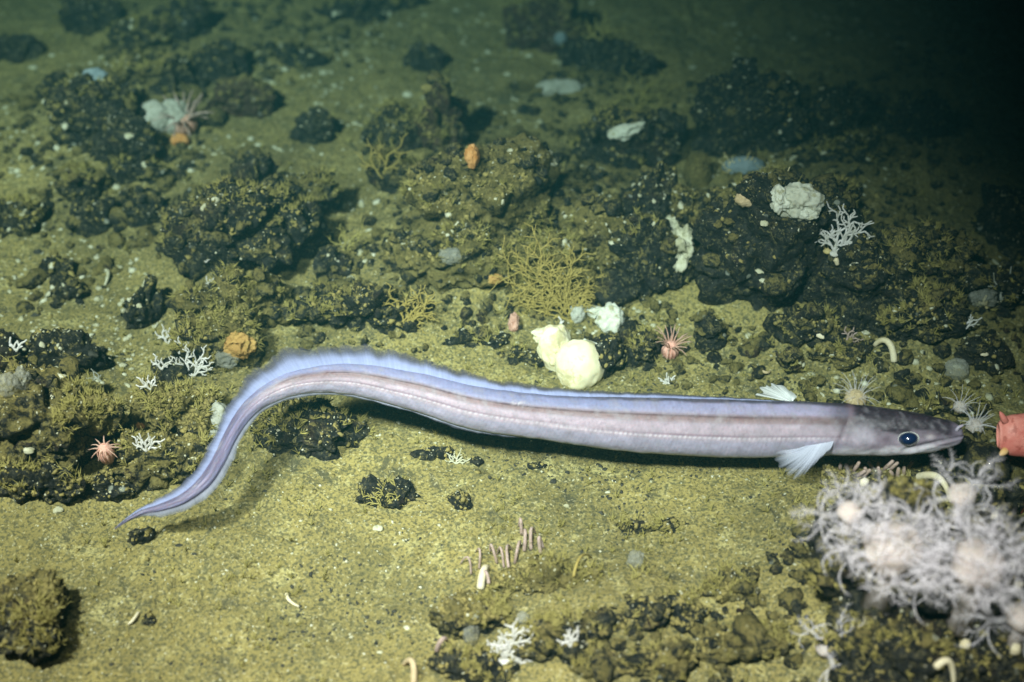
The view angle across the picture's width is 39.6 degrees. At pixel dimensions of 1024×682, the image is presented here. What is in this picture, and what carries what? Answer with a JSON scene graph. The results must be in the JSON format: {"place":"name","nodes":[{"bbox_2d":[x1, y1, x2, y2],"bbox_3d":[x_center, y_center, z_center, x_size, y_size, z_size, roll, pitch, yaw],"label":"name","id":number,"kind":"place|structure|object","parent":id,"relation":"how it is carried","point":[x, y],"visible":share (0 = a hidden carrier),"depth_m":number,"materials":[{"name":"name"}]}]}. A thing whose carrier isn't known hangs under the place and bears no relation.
{"place":"outdoors","nodes":[
{"label":"outdoors","id":0,"kind":"place"},
{"bbox_2d":[0,0,1023,681],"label":"seabed","id":1,"kind":"structure","parent":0,"point":[270,522],"depth_m":1.20,"materials":[{"name":"sand"}]},
{"bbox_2d":[0,328,28,372],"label":"rock","id":2,"kind":"object","parent":1,"relation":"on","point":[4,348],"visible":0.34,"depth_m":1.21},
{"bbox_2d":[0,33,46,63],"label":"rock","id":3,"kind":"object","parent":1,"relation":"on","point":[28,49],"visible":0.82,"depth_m":1.61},
{"bbox_2d":[0,197,48,238],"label":"rock","id":4,"kind":"object","parent":1,"relation":"on","point":[8,211],"visible":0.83,"depth_m":1.37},
{"bbox_2d":[0,568,68,663],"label":"rock","id":5,"kind":"object","parent":1,"relation":"on","point":[40,652],"visible":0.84,"depth_m":1.01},
{"bbox_2d":[0,459,89,504],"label":"rock","id":6,"kind":"object","parent":1,"relation":"on","point":[46,481],"visible":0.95,"depth_m":1.11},
{"bbox_2d":[38,255,76,277],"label":"stone","id":7,"kind":"object","parent":1,"relation":"on","point":[60,266],"visible":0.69,"depth_m":1.32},
{"bbox_2d":[0,359,129,470],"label":"boulder","id":8,"kind":"object","parent":1,"relation":"on","point":[14,441],"visible":0.69,"depth_m":1.11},
{"bbox_2d":[26,328,112,371],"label":"rock","id":9,"kind":"object","parent":1,"relation":"on","point":[102,360],"visible":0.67,"depth_m":1.22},
{"bbox_2d":[49,276,89,300],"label":"stone","id":10,"kind":"object","parent":1,"relation":"on","point":[70,291],"visible":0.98,"depth_m":1.30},
{"bbox_2d":[57,164,108,202],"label":"rock","id":11,"kind":"object","parent":1,"relation":"on","point":[89,189],"visible":0.67,"depth_m":1.40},
{"bbox_2d":[57,0,121,35],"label":"rock","id":12,"kind":"object","parent":1,"relation":"on","point":[73,14],"visible":0.72,"depth_m":1.64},
{"bbox_2d":[43,75,136,146],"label":"rock","id":13,"kind":"object","parent":1,"relation":"on","point":[77,133],"visible":0.5,"depth_m":1.45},
{"bbox_2d":[69,195,112,237],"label":"rock","id":14,"kind":"object","parent":1,"relation":"on","point":[86,228],"visible":0.94,"depth_m":1.37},
{"bbox_2d":[79,471,134,502],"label":"rock","id":15,"kind":"object","parent":1,"relation":"on","point":[118,495],"visible":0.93,"depth_m":1.12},
{"bbox_2d":[89,108,163,165],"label":"rock","id":16,"kind":"object","parent":1,"relation":"on","point":[125,145],"visible":0.68,"depth_m":1.42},
{"bbox_2d":[105,159,170,184],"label":"rock","id":17,"kind":"object","parent":1,"relation":"on","point":[126,176],"visible":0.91,"depth_m":1.42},
{"bbox_2d":[108,15,169,51],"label":"rock","id":18,"kind":"object","parent":1,"relation":"on","point":[154,40],"visible":0.64,"depth_m":1.60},
{"bbox_2d":[119,187,164,227],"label":"rock","id":19,"kind":"object","parent":1,"relation":"on","point":[141,218],"visible":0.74,"depth_m":1.37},
{"bbox_2d":[120,274,169,329],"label":"stone","id":20,"kind":"object","parent":1,"relation":"on","point":[152,309],"visible":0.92,"depth_m":1.27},
{"bbox_2d":[102,52,196,92],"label":"rock","id":21,"kind":"object","parent":1,"relation":"on","point":[180,77],"visible":0.65,"depth_m":1.53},
{"bbox_2d":[139,99,168,132],"bbox_3d":[-0.375,-0.232,1.484,0.040,0.037,0.031,0,42,0],"label":"pale sponge","id":22,"kind":"object","parent":1,"relation":"on","point":[154,108],"visible":0.6,"depth_m":1.47},
{"bbox_2d":[103,429,210,493],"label":"rock","id":23,"kind":"object","parent":1,"relation":"on","point":[140,478],"visible":0.75,"depth_m":1.13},
{"bbox_2d":[88,434,121,464],"bbox_3d":[-0.322,0.090,1.127,0.024,0.025,0.024,20,46,21],"label":"anemone","id":24,"kind":"object","parent":23,"relation":"on","point":[105,451],"visible":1,"depth_m":1.12},
{"bbox_2d":[125,378,220,436],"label":"rock","id":25,"kind":"object","parent":1,"relation":"on","point":[153,423],"visible":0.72,"depth_m":1.16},
{"bbox_2d":[162,98,187,133],"bbox_3d":[-0.356,-0.234,1.493,0.036,0.039,0.036,0,42,0],"label":"pale sponge","id":26,"kind":"object","parent":1,"relation":"on","point":[176,111],"visible":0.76,"depth_m":1.48},
{"bbox_2d":[150,358,204,383],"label":"rock","id":27,"kind":"object","parent":1,"relation":"on","point":[172,371],"visible":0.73,"depth_m":1.22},
{"bbox_2d":[147,0,211,41],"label":"rock","id":28,"kind":"object","parent":1,"relation":"on","point":[190,26],"visible":0.62,"depth_m":1.62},
{"bbox_2d":[153,89,214,136],"bbox_3d":[-0.342,-0.234,1.486,0.061,0.045,0.062,0,42,0],"label":"anemone","id":29,"kind":"object","parent":1,"relation":"on","point":[187,124],"visible":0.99,"depth_m":1.48},
{"bbox_2d":[169,308,263,368],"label":"rock","id":30,"kind":"object","parent":1,"relation":"on","point":[253,360],"visible":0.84,"depth_m":1.22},
{"bbox_2d":[222,331,257,359],"bbox_3d":[-0.234,0.004,1.221,0.030,0.024,0.018,0,42,0],"label":"orange sponge","id":31,"kind":"object","parent":30,"relation":"on","point":[234,348],"visible":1,"depth_m":1.22},
{"bbox_2d":[184,38,249,82],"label":"rock","id":32,"kind":"object","parent":1,"relation":"on","point":[204,63],"visible":0.62,"depth_m":1.56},
{"bbox_2d":[164,263,290,328],"bbox_3d":[-0.250,-0.033,1.260,0.120,0.073,0.056,0,42,0],"label":"rock","id":33,"kind":"object","parent":1,"relation":"on","point":[178,303],"visible":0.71,"depth_m":1.25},
{"bbox_2d":[203,74,276,118],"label":"rock","id":34,"kind":"object","parent":1,"relation":"on","point":[246,92],"visible":0.81,"depth_m":1.51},
{"bbox_2d":[160,175,333,280],"bbox_3d":[-0.247,-0.102,1.321,0.161,0.130,0.112,0,42,0],"label":"rock","id":35,"kind":"object","parent":1,"relation":"on","point":[308,247],"visible":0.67,"depth_m":1.28,"materials":[{"name":"stone"}]},
{"bbox_2d":[229,153,278,184],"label":"stone","id":36,"kind":"object","parent":1,"relation":"on","point":[239,170],"visible":0.77,"depth_m":1.36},
{"bbox_2d":[274,45,326,70],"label":"rock","id":37,"kind":"object","parent":1,"relation":"on","point":[317,59],"visible":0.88,"depth_m":1.59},
{"bbox_2d":[250,397,370,460],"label":"rock","id":38,"kind":"object","parent":1,"relation":"on","point":[287,442],"visible":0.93,"depth_m":1.16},
{"bbox_2d":[289,106,334,144],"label":"stone","id":39,"kind":"object","parent":1,"relation":"on","point":[314,129],"visible":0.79,"depth_m":1.48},
{"bbox_2d":[282,168,342,213],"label":"rock","id":40,"kind":"object","parent":1,"relation":"on","point":[327,203],"visible":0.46,"depth_m":1.35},
{"bbox_2d":[313,246,353,277],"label":"stone","id":41,"kind":"object","parent":1,"relation":"on","point":[321,267],"visible":0.72,"depth_m":1.29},
{"bbox_2d":[314,0,387,22],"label":"rock","id":42,"kind":"object","parent":1,"relation":"on","point":[356,13],"visible":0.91,"depth_m":1.68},
{"bbox_2d":[281,284,427,334],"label":"rock","id":43,"kind":"object","parent":1,"relation":"on","point":[355,318],"visible":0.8,"depth_m":1.24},
{"bbox_2d":[355,474,419,509],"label":"stone","id":44,"kind":"object","parent":1,"relation":"on","point":[370,481],"visible":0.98,"depth_m":1.12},
{"bbox_2d":[360,99,422,151],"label":"rock","id":45,"kind":"object","parent":1,"relation":"on","point":[412,140],"visible":0.45,"depth_m":1.45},
{"bbox_2d":[367,147,416,194],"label":"rock","id":46,"kind":"object","parent":1,"relation":"on","point":[389,184],"visible":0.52,"depth_m":1.38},
{"bbox_2d":[367,282,441,333],"bbox_3d":[-0.093,-0.029,1.240,0.065,0.046,0.017,0,42,0],"label":"sea fan","id":47,"kind":"object","parent":1,"relation":"on","point":[416,315],"visible":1,"depth_m":1.24},
{"bbox_2d":[402,41,447,71],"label":"stone","id":48,"kind":"object","parent":1,"relation":"on","point":[420,58],"visible":0.89,"depth_m":1.60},
{"bbox_2d":[410,445,454,460],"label":"stone","id":49,"kind":"object","parent":1,"relation":"on","point":[433,455],"visible":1,"depth_m":1.16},
{"bbox_2d":[414,81,469,151],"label":"rock","id":50,"kind":"object","parent":1,"relation":"on","point":[444,102],"visible":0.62,"depth_m":1.43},
{"bbox_2d":[381,224,511,293],"bbox_3d":[-0.059,-0.076,1.284,0.118,0.072,0.069,0,42,0],"label":"rock","id":51,"kind":"object","parent":1,"relation":"on","point":[446,271],"visible":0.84,"depth_m":1.26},
{"bbox_2d":[429,584,510,639],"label":"rock","id":52,"kind":"object","parent":1,"relation":"on","point":[452,629],"visible":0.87,"depth_m":1.02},
{"bbox_2d":[425,648,520,681],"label":"rock","id":53,"kind":"object","parent":1,"relation":"on","point":[454,670],"visible":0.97,"depth_m":1.00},
{"bbox_2d":[486,618,532,664],"bbox_3d":[-0.001,0.213,0.998,0.034,0.040,0.015,-5,42,-6],"label":"lace coral","id":54,"kind":"object","parent":53,"relation":"on","point":[505,655],"visible":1,"depth_m":1.00},
{"bbox_2d":[442,328,510,348],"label":"stone","id":55,"kind":"object","parent":1,"relation":"on","point":[465,337],"visible":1,"depth_m":1.24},
{"bbox_2d":[401,132,560,239],"bbox_3d":[-0.028,-0.115,1.307,0.147,0.142,0.098,0,42,0],"label":"boulder","id":56,"kind":"object","parent":1,"relation":"on","point":[530,196],"visible":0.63,"depth_m":1.27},
{"bbox_2d":[0,0,1023,681],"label":"olive rubble","id":57,"kind":"object","parent":1,"relation":"on","point":[748,628],"visible":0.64,"depth_m":1.26,"materials":[{"name":"stone"}]},
{"bbox_2d":[0,0,1023,681],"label":"hydroid turf","id":58,"kind":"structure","parent":1,"relation":"on","point":[552,616],"depth_m":1.16,"materials":[{"name":"plant"}]},
{"bbox_2d":[0,0,1023,681],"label":"sediment floc","id":59,"kind":"object","parent":1,"relation":"on","point":[464,498],"visible":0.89,"depth_m":1.15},
{"bbox_2d":[0,0,1023,436],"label":"shell hash","id":60,"kind":"object","parent":1,"relation":"on","point":[374,202],"visible":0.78,"depth_m":1.36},
{"bbox_2d":[0,0,1023,681],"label":"pale grit","id":61,"kind":"object","parent":1,"relation":"on","point":[430,360],"visible":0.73,"depth_m":1.14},
{"bbox_2d":[0,0,1023,681],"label":"dark rubble","id":62,"kind":"object","parent":1,"relation":"on","point":[986,462],"visible":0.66,"depth_m":1.27,"materials":[{"name":"stone"}]},
{"bbox_2d":[496,345,544,367],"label":"stone","id":63,"kind":"object","parent":1,"relation":"on","point":[515,360],"visible":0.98,"depth_m":1.23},
{"bbox_2d":[114,346,963,528],"bbox_3d":[0.023,0.070,1.094,0.643,0.072,0.132,0,42,0],"label":"eel","id":64,"kind":"object","parent":1,"relation":"on","point":[784,425],"visible":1,"depth_m":1.10,"materials":[{"name":"grey"}]},
{"bbox_2d":[488,222,598,321],"bbox_3d":[0.028,-0.054,1.252,0.098,0.102,0.036,0,42,0],"label":"sea fan","id":65,"kind":"object","parent":1,"relation":"on","point":[552,295],"visible":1,"depth_m":1.25},
{"bbox_2d":[506,75,580,92],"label":"rock","id":66,"kind":"object","parent":1,"relation":"on","point":[522,87],"visible":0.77,"depth_m":1.57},
{"bbox_2d":[535,78,586,95],"bbox_3d":[0.053,-0.277,1.561,0.059,0.023,0.020,0,42,0],"label":"glass sponge","id":67,"kind":"object","parent":66,"relation":"on","point":[563,86],"visible":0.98,"depth_m":1.55},
{"bbox_2d":[502,0,590,53],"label":"rock","id":68,"kind":"object","parent":1,"relation":"on","point":[521,20],"visible":0.68,"depth_m":1.62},
{"bbox_2d":[492,555,601,594],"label":"rock","id":69,"kind":"object","parent":1,"relation":"on","point":[546,583],"visible":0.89,"depth_m":1.05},
{"bbox_2d":[506,230,599,301],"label":"rock","id":70,"kind":"object","parent":1,"relation":"on","point":[591,273],"visible":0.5,"depth_m":1.27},
{"bbox_2d":[531,324,604,390],"bbox_3d":[0.045,0.009,1.230,0.079,0.047,0.044,33,51,31],"label":"yellow sponge","id":71,"kind":"object","parent":1,"relation":"on","point":[573,364],"visible":1,"depth_m":1.21},
{"bbox_2d":[512,609,626,665],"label":"rock","id":72,"kind":"object","parent":1,"relation":"on","point":[541,652],"visible":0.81,"depth_m":0.99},
{"bbox_2d":[558,193,623,251],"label":"rock","id":73,"kind":"object","parent":1,"relation":"on","point":[593,242],"visible":0.51,"depth_m":1.28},
{"bbox_2d":[556,31,641,71],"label":"rock","id":74,"kind":"object","parent":1,"relation":"on","point":[597,52],"visible":0.63,"depth_m":1.59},
{"bbox_2d":[584,302,624,332],"bbox_3d":[0.085,-0.022,1.266,0.029,0.030,0.038,-21,46,-22],"label":"white sponge","id":75,"kind":"object","parent":1,"relation":"on","point":[610,316],"visible":0.97,"depth_m":1.25},
{"bbox_2d":[591,333,625,378],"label":"stone","id":76,"kind":"object","parent":1,"relation":"on","point":[612,348],"visible":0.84,"depth_m":1.21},
{"bbox_2d":[571,104,687,169],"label":"rock","id":77,"kind":"object","parent":1,"relation":"on","point":[635,145],"visible":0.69,"depth_m":1.43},
{"bbox_2d":[607,121,644,141],"bbox_3d":[0.113,-0.208,1.413,0.037,0.020,0.016,0,42,0],"label":"white crust","id":78,"kind":"object","parent":77,"relation":"on","point":[624,132],"visible":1,"depth_m":1.41},
{"bbox_2d":[569,636,698,681],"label":"rock","id":79,"kind":"object","parent":1,"relation":"on","point":[667,673],"visible":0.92,"depth_m":0.98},
{"bbox_2d":[606,52,661,78],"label":"rock","id":80,"kind":"object","parent":1,"relation":"on","point":[652,61],"visible":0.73,"depth_m":1.58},
{"bbox_2d":[604,64,675,108],"bbox_3d":[0.136,-0.270,1.521,0.078,0.050,0.017,0,42,0],"label":"sea fan","id":81,"kind":"object","parent":1,"relation":"on","point":[642,93],"visible":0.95,"depth_m":1.52},
{"bbox_2d":[624,327,661,367],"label":"stone","id":82,"kind":"object","parent":1,"relation":"on","point":[639,361],"visible":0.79,"depth_m":1.23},
{"bbox_2d":[619,163,677,219],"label":"rock","id":83,"kind":"object","parent":1,"relation":"on","point":[663,211],"visible":0.54,"depth_m":1.31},
{"bbox_2d":[608,212,695,297],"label":"rock","id":84,"kind":"object","parent":1,"relation":"on","point":[641,244],"visible":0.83,"depth_m":1.27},
{"bbox_2d":[671,223,694,272],"bbox_3d":[0.151,-0.083,1.278,0.026,0.047,0.036,0,42,0],"label":"white crust","id":85,"kind":"object","parent":84,"relation":"on","point":[685,243],"visible":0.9,"depth_m":1.27},
{"bbox_2d":[626,590,707,632],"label":"rock","id":86,"kind":"object","parent":1,"relation":"on","point":[677,609],"visible":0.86,"depth_m":1.02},
{"bbox_2d":[654,325,690,359],"bbox_3d":[0.138,0.005,1.233,0.035,0.033,0.035,0,42,0],"label":"anemone","id":87,"kind":"object","parent":1,"relation":"on","point":[670,348],"visible":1,"depth_m":1.23},
{"bbox_2d":[669,183,708,246],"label":"rock","id":88,"kind":"object","parent":1,"relation":"on","point":[690,202],"visible":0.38,"depth_m":1.30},
{"bbox_2d":[683,152,712,187],"bbox_3d":[0.185,-0.167,1.409,0.030,0.040,0.035,0,42,0],"label":"sponge","id":89,"kind":"object","parent":1,"relation":"on","point":[698,170],"visible":0.88,"depth_m":1.40},
{"bbox_2d":[693,314,727,351],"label":"stone","id":90,"kind":"object","parent":1,"relation":"on","point":[715,343],"visible":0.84,"depth_m":1.24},
{"bbox_2d":[702,566,760,603],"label":"rock","id":91,"kind":"object","parent":1,"relation":"on","point":[727,577],"visible":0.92,"depth_m":1.04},
{"bbox_2d":[722,156,764,173],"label":"sponge","id":92,"kind":"object","parent":1,"relation":"on","point":[743,166],"visible":0.77,"depth_m":1.39},
{"bbox_2d":[696,622,795,669],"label":"rock","id":93,"kind":"object","parent":1,"relation":"on","point":[744,653],"visible":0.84,"depth_m":1.00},
{"bbox_2d":[688,57,810,157],"bbox_3d":[0.242,-0.219,1.450,0.123,0.151,0.085,10,43,11],"label":"boulder","id":94,"kind":"object","parent":1,"relation":"on","point":[740,134],"visible":0.71,"depth_m":1.41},
{"bbox_2d":[688,172,864,312],"bbox_3d":[0.236,-0.086,1.263,0.150,0.173,0.113,-23,47,-23],"label":"boulder","id":95,"kind":"object","parent":1,"relation":"on","point":[730,279],"visible":0.65,"depth_m":1.22,"materials":[{"name":"stone"}]},
{"bbox_2d":[769,181,824,220],"bbox_3d":[0.237,-0.116,1.182,0.046,0.033,0.027,0,42,0],"label":"white sponge","id":96,"kind":"object","parent":95,"relation":"on","point":[797,200],"visible":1,"depth_m":1.17},
{"bbox_2d":[762,306,851,347],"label":"rock","id":97,"kind":"object","parent":1,"relation":"on","point":[777,331],"visible":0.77,"depth_m":1.23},
{"bbox_2d":[798,85,867,137],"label":"rock","id":98,"kind":"object","parent":1,"relation":"on","point":[840,98],"visible":0.52,"depth_m":1.42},
{"bbox_2d":[791,131,891,164],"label":"rock","id":99,"kind":"object","parent":1,"relation":"on","point":[848,148],"visible":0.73,"depth_m":1.40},
{"bbox_2d":[807,339,875,371],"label":"rock","id":100,"kind":"object","parent":1,"relation":"on","point":[812,354],"visible":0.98,"depth_m":1.22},
{"bbox_2d":[801,224,918,333],"bbox_3d":[0.307,-0.050,1.238,0.111,0.108,0.075,0,42,0],"label":"rock","id":101,"kind":"object","parent":1,"relation":"on","point":[851,303],"visible":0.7,"depth_m":1.22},
{"bbox_2d":[815,201,874,256],"bbox_3d":[0.280,-0.092,1.206,0.057,0.049,0.019,5,42,6],"label":"lace coral","id":102,"kind":"object","parent":101,"relation":"on","point":[844,240],"visible":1,"depth_m":1.21},
{"bbox_2d":[819,464,911,496],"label":"rock","id":103,"kind":"object","parent":1,"relation":"on","point":[872,474],"visible":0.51,"depth_m":1.10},
{"bbox_2d":[801,479,949,628],"bbox_3d":[0.270,0.161,1.008,0.126,0.162,0.092,11,43,12],"label":"rock","id":104,"kind":"object","parent":1,"relation":"on","point":[921,601],"visible":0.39,"depth_m":0.97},
{"bbox_2d":[836,500,862,544],"bbox_3d":[0.223,0.119,0.962,0.073,0.077,0.052,0,42,0],"label":"soft coral","id":105,"kind":"object","parent":104,"relation":"on","point":[849,513],"visible":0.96,"depth_m":0.96},
{"bbox_2d":[860,520,922,616],"bbox_3d":[0.254,0.146,0.958,0.101,0.107,0.101,0,42,0],"label":"soft coral","id":106,"kind":"object","parent":1,"relation":"on","point":[893,551],"visible":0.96,"depth_m":0.94},
{"bbox_2d":[816,604,995,681],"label":"rock","id":107,"kind":"object","parent":1,"relation":"on","point":[896,664],"visible":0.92,"depth_m":0.96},
{"bbox_2d":[865,282,968,343],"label":"rock","id":108,"kind":"object","parent":1,"relation":"on","point":[875,330],"visible":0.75,"depth_m":1.22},
{"bbox_2d":[878,222,987,292],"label":"rock","id":109,"kind":"object","parent":1,"relation":"on","point":[970,271],"visible":0.55,"depth_m":1.23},
{"bbox_2d":[931,454,965,480],"bbox_3d":[0.345,0.101,1.123,0.026,0.029,0.026,-30,50,-29],"label":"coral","id":110,"kind":"object","parent":1,"relation":"on","point":[957,465],"visible":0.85,"depth_m":1.11},
{"bbox_2d":[912,388,993,418],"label":"rock","id":111,"kind":"object","parent":1,"relation":"on","point":[948,410],"visible":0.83,"depth_m":1.17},
{"bbox_2d":[936,504,1023,639],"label":"rock","id":112,"kind":"object","parent":1,"relation":"on","point":[992,606],"visible":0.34,"depth_m":0.96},
{"bbox_2d":[947,483,976,526],"bbox_3d":[0.306,0.110,0.968,0.070,0.079,0.064,-22,46,-22],"label":"soft coral","id":113,"kind":"object","parent":112,"relation":"on","point":[961,496],"visible":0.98,"depth_m":0.96},
{"bbox_2d":[942,537,1005,636],"bbox_3d":[0.303,0.155,0.938,0.097,0.121,0.096,0,42,0],"label":"soft coral","id":114,"kind":"object","parent":112,"relation":"on","point":[977,565],"visible":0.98,"depth_m":0.93},
{"bbox_2d":[954,333,1015,376],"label":"stone","id":115,"kind":"object","parent":1,"relation":"on","point":[971,351],"visible":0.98,"depth_m":1.21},
{"bbox_2d":[955,625,1023,681],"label":"rock","id":116,"kind":"object","parent":1,"relation":"on","point":[1000,670],"visible":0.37,"depth_m":0.96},
{"bbox_2d":[1004,601,1023,646],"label":"soft coral","id":117,"kind":"object","parent":116,"relation":"on","point":[1014,613],"visible":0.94,"depth_m":0.94},
{"bbox_2d":[958,261,1023,317],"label":"rock","id":118,"kind":"object","parent":1,"relation":"on","point":[1004,308],"visible":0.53,"depth_m":1.25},
{"bbox_2d":[970,182,1023,261],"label":"rock","id":119,"kind":"object","parent":1,"relation":"on","point":[1007,223],"visible":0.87,"depth_m":1.34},
{"bbox_2d":[996,411,1023,513],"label":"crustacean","id":120,"kind":"object","parent":1,"relation":"on","point":[1010,435],"visible":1,"depth_m":1.09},
{"bbox_2d":[0,0,1023,681],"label":"dark gravel","id":121,"kind":"structure","parent":0,"point":[806,616],"depth_m":1.15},
{"bbox_2d":[984,481,1023,513],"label":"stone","id":122,"kind":"object","parent":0,"point":[1014,499],"visible":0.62,"depth_m":1.09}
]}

